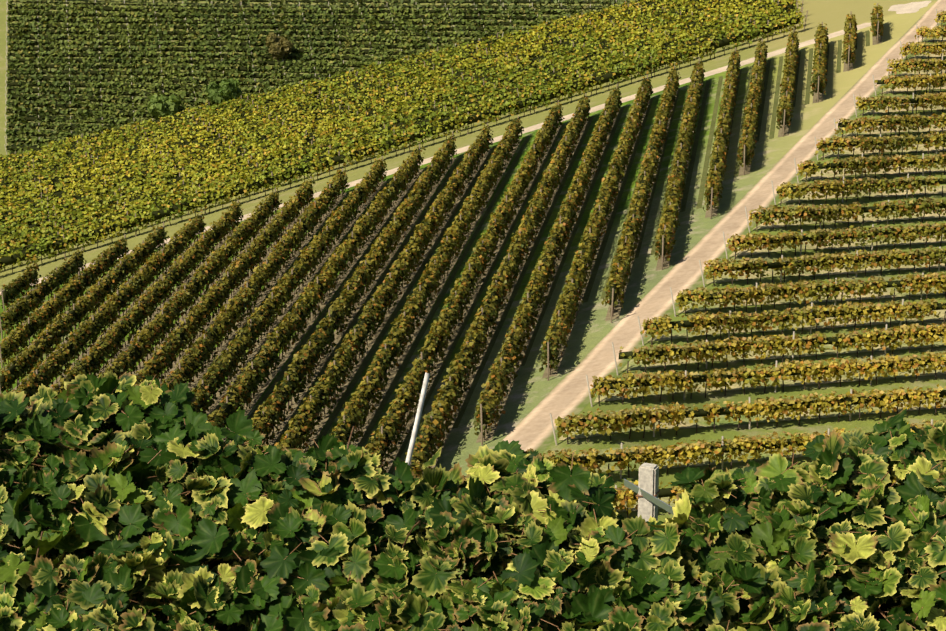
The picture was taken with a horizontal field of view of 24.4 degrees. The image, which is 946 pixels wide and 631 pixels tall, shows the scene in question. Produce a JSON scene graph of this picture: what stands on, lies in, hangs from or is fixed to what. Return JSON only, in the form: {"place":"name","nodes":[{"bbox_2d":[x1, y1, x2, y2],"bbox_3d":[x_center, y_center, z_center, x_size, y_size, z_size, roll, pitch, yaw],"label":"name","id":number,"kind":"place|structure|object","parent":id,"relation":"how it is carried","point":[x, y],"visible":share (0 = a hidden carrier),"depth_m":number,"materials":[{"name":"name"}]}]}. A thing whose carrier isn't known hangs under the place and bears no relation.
{"place":"outdoors","nodes":[
{"label":"outdoors","id":0,"kind":"place"},
{"bbox_2d":[0,23,870,293],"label":"dirt path","id":1,"kind":"structure","parent":0,"point":[632,97],"depth_m":184.45,"materials":[{"name":"beige soil"}]},
{"bbox_2d":[0,0,945,606],"bbox_3d":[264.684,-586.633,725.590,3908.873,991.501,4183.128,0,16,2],"label":"terrain","id":2,"kind":"structure","parent":0,"point":[534,386],"depth_m":138.82,"materials":[{"name":"green plant"}]},
{"bbox_2d":[147,94,181,118],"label":"bush","id":3,"kind":"object","parent":2,"relation":"on","point":[161,105],"visible":1,"depth_m":411.03,"materials":[{"name":"green plant"}]},
{"bbox_2d":[206,78,242,103],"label":"bush","id":4,"kind":"object","parent":2,"relation":"on","point":[227,90],"visible":0.96,"depth_m":415.63,"materials":[{"name":"green plant"}]},
{"bbox_2d":[265,32,292,59],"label":"bush","id":5,"kind":"object","parent":2,"relation":"on","point":[279,47],"visible":1,"depth_m":430.65,"materials":[{"name":"plant"}]},
{"bbox_2d":[4,0,616,153],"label":"posts","id":6,"kind":"object","parent":2,"relation":"on","point":[190,51],"visible":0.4,"depth_m":436.17,"materials":[{"name":"wood"}]},
{"bbox_2d":[5,0,634,153],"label":"vine","id":7,"kind":"object","parent":6,"relation":"attached to","point":[62,133],"depth_m":436.78,"materials":[{"name":"green plant"}]},
{"bbox_2d":[0,0,803,273],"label":"vine","id":8,"kind":"object","parent":2,"relation":"on","point":[363,123],"depth_m":202.94,"materials":[{"name":"plant"}]},
{"bbox_2d":[15,0,807,257],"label":"posts","id":9,"kind":"object","parent":2,"relation":"on","point":[366,112],"visible":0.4,"depth_m":203.80,"materials":[{"name":"brown wood"}]},
{"bbox_2d":[405,373,429,464],"bbox_3d":[-0.393,1.112,10.071,0.037,1.508,0.984,6,17,20],"label":"pole","id":10,"kind":"object","parent":2,"relation":"on","point":[417,418],"visible":0.33,"depth_m":10.24,"materials":[{"name":"white metal"}]},
{"bbox_2d":[0,3,878,466],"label":"posts","id":11,"kind":"object","parent":2,"relation":"on","point":[434,263],"visible":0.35,"depth_m":139.72,"materials":[{"name":"brown wood"}]},
{"bbox_2d":[1,32,881,473],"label":"soil strips","id":12,"kind":"object","parent":2,"relation":"on","point":[385,320],"visible":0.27,"depth_m":134.60,"materials":[{"name":"brown soil"}]},
{"bbox_2d":[0,3,883,477],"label":"vine","id":13,"kind":"object","parent":2,"relation":"on","point":[490,177],"depth_m":138.55,"materials":[{"name":"green plant"}]},
{"bbox_2d":[25,30,869,473],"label":"lane wheel tracks","id":14,"kind":"object","parent":2,"relation":"on","point":[507,308],"visible":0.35,"depth_m":141.53},
{"bbox_2d":[144,513,909,630],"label":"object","id":15,"kind":"object","parent":2,"relation":"on","point":[878,615],"depth_m":8.03,"materials":[{"name":"green plant"}]},
{"bbox_2d":[0,369,945,630],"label":"vine","id":16,"kind":"object","parent":15,"relation":"attached to","point":[666,592],"visible":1,"depth_m":7.94,"materials":[{"name":"green plant"}]},
{"bbox_2d":[32,426,819,630],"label":"vine canes","id":17,"kind":"object","parent":16,"relation":"attached to","point":[415,525],"visible":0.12,"depth_m":7.84,"materials":[{"name":"brown plant"}]},
{"bbox_2d":[0,373,945,630],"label":"vine petioles","id":18,"kind":"object","parent":16,"relation":"attached to","point":[880,611],"visible":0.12,"depth_m":7.95,"materials":[{"name":"green plant"}]},
{"bbox_2d":[638,463,658,522],"bbox_3d":[0.742,1.573,9.490,0.075,1.954,0.060,7,17,23],"label":"concrete post","id":19,"kind":"object","parent":2,"relation":"on","point":[648,481],"visible":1,"depth_m":9.23,"materials":[{"name":"grey concrete"}]},
{"bbox_2d":[636,489,660,496],"bbox_3d":[0.742,0.752,9.262,0.086,0.004,0.071,-1,20,25],"label":"wire","id":20,"kind":"object","parent":19,"relation":"attached to","point":[637,495],"visible":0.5,"depth_m":9.25,"materials":[{"name":"metal"}]},
{"bbox_2d":[624,479,673,514],"bbox_3d":[0.739,0.762,9.197,0.007,0.034,0.360,-18,26,-27],"label":"steel crossarm","id":21,"kind":"object","parent":19,"relation":"attached to","point":[650,497],"visible":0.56,"depth_m":9.19,"materials":[{"name":"grey metal"}]},
{"bbox_2d":[540,10,945,577],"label":"vine","id":22,"kind":"object","parent":2,"relation":"on","point":[754,381],"depth_m":113.17,"materials":[{"name":"plant"}]},
{"bbox_2d":[550,9,942,511],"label":"posts","id":23,"kind":"object","parent":2,"relation":"on","point":[780,281],"visible":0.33,"depth_m":115.65,"materials":[{"name":"wood"}]},
{"bbox_2d":[559,25,945,511],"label":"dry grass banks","id":24,"kind":"object","parent":2,"relation":"on","point":[679,335],"visible":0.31,"depth_m":115.35,"materials":[{"name":"beige plant"}]},
{"bbox_2d":[888,1,930,13],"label":"gravel patch","id":25,"kind":"object","parent":2,"relation":"on","point":[912,7],"visible":1,"depth_m":196.68,"materials":[{"name":"beige gravel"}]},
{"bbox_2d":[502,0,945,453],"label":"dirt road","id":26,"kind":"structure","parent":0,"point":[568,394],"depth_m":122.67,"materials":[{"name":"beige soil"}]}
]}

